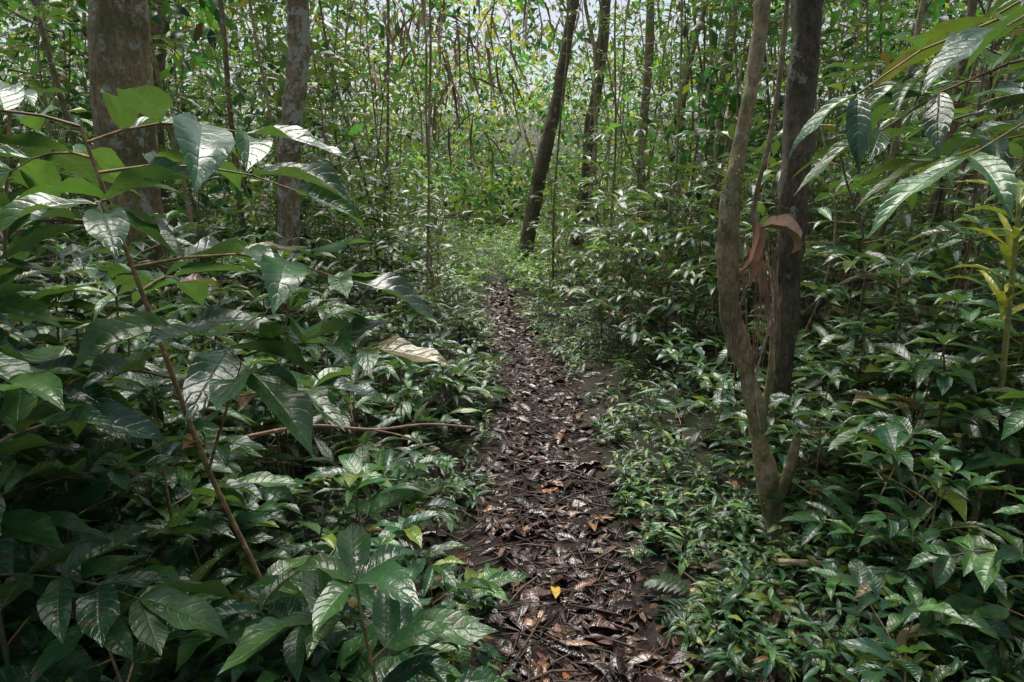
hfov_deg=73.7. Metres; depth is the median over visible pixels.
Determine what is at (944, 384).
broadleaf shrub
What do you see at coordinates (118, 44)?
rainforest tree
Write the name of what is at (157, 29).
rainforest tree
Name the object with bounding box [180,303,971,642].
forest ferns
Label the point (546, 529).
leaf litter
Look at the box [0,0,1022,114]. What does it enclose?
sky
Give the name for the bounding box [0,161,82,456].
broadleaf shrub
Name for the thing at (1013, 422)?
broadleaf shrub
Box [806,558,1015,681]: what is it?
broadleaf shrub
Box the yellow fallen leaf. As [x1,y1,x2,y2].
[551,584,560,598]
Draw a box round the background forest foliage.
[0,0,1023,320]
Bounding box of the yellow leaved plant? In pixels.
[942,179,1023,533]
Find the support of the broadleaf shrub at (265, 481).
on the ground
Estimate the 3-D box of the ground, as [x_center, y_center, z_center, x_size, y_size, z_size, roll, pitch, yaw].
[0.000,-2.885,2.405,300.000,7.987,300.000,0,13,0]
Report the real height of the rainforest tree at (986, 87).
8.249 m
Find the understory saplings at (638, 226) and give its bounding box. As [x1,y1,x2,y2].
[0,0,1023,494]
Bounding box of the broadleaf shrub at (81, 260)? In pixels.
[0,88,173,456]
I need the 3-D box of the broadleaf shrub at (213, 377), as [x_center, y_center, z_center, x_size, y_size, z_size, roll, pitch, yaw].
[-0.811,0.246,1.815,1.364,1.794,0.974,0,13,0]
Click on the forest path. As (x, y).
(581, 521)
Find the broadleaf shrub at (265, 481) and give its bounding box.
[15,371,299,604]
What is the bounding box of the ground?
[9,114,1023,681]
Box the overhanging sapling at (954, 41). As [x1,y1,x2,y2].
[787,0,1023,244]
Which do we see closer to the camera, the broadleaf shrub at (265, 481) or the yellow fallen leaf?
the broadleaf shrub at (265, 481)
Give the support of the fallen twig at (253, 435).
on the understory shrubs at (898, 421)
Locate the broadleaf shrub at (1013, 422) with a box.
[925,389,1023,470]
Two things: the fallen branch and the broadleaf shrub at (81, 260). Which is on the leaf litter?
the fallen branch
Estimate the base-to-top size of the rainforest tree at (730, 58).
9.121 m
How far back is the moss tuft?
2.67 m
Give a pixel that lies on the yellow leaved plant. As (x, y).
(1009, 248)
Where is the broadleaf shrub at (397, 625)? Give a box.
[203,522,498,681]
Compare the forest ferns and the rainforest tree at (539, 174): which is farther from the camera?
the rainforest tree at (539, 174)
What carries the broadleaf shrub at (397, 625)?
on the ground
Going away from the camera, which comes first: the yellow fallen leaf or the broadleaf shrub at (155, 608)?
the broadleaf shrub at (155, 608)
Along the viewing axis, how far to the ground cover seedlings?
2.77 m
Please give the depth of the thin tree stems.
6.77 m
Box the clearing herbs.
[186,161,952,298]
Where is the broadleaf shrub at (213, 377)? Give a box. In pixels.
[0,80,453,580]
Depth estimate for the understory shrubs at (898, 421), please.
2.78 m
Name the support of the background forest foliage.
on the ground
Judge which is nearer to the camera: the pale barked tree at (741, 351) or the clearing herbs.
the pale barked tree at (741, 351)
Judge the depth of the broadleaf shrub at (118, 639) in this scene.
1.32 m
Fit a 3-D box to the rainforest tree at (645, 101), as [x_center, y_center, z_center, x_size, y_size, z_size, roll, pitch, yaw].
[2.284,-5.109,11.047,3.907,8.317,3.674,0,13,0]
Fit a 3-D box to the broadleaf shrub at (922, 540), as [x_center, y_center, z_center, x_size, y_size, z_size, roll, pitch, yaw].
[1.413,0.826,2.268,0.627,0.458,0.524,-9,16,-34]
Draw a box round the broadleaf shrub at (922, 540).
[855,515,1023,679]
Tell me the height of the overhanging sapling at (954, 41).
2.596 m
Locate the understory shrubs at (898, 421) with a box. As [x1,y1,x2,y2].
[0,191,1023,681]
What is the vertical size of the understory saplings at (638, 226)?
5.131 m
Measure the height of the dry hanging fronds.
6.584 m
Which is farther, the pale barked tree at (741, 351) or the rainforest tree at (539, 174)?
the rainforest tree at (539, 174)
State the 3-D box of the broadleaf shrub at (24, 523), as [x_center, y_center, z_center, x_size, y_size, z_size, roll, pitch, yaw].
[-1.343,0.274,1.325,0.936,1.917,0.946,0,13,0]
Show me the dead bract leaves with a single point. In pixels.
(788, 224)
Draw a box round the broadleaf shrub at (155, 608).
[0,366,238,681]
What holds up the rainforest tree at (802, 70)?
on the ground
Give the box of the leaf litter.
[22,263,1023,681]
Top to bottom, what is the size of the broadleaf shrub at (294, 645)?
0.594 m
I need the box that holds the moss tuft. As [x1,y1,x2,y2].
[720,154,749,236]
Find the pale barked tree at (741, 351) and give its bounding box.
[715,0,800,546]
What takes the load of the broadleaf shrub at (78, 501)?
on the ground
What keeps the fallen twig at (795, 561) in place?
on the ground
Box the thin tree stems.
[0,0,1023,390]
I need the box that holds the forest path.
[482,259,663,679]
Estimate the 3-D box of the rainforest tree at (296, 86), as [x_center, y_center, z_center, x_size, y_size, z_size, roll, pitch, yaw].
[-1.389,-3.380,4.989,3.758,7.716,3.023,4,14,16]
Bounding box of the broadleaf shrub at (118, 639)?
[0,581,232,681]
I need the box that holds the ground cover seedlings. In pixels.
[6,254,1023,681]
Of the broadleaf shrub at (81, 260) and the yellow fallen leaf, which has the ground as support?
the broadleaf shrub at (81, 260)
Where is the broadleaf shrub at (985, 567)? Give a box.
[903,493,1023,661]
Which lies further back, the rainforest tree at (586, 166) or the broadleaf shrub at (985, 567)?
the rainforest tree at (586, 166)
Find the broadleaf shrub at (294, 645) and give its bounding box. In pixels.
[209,571,439,681]
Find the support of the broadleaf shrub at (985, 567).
on the ground
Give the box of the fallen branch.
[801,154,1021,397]
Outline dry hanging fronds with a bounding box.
[238,0,616,266]
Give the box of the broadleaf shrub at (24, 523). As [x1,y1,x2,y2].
[0,192,103,583]
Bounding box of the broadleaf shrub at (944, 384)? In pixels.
[839,292,1023,507]
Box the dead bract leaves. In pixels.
[739,214,802,297]
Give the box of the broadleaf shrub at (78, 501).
[0,224,194,572]
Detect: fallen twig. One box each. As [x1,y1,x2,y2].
[180,423,474,451]
[778,559,917,618]
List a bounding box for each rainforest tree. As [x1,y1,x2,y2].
[86,0,170,397]
[148,0,178,298]
[276,0,309,368]
[515,0,579,261]
[568,0,610,260]
[637,0,653,263]
[699,0,739,277]
[768,0,822,478]
[945,0,1000,309]

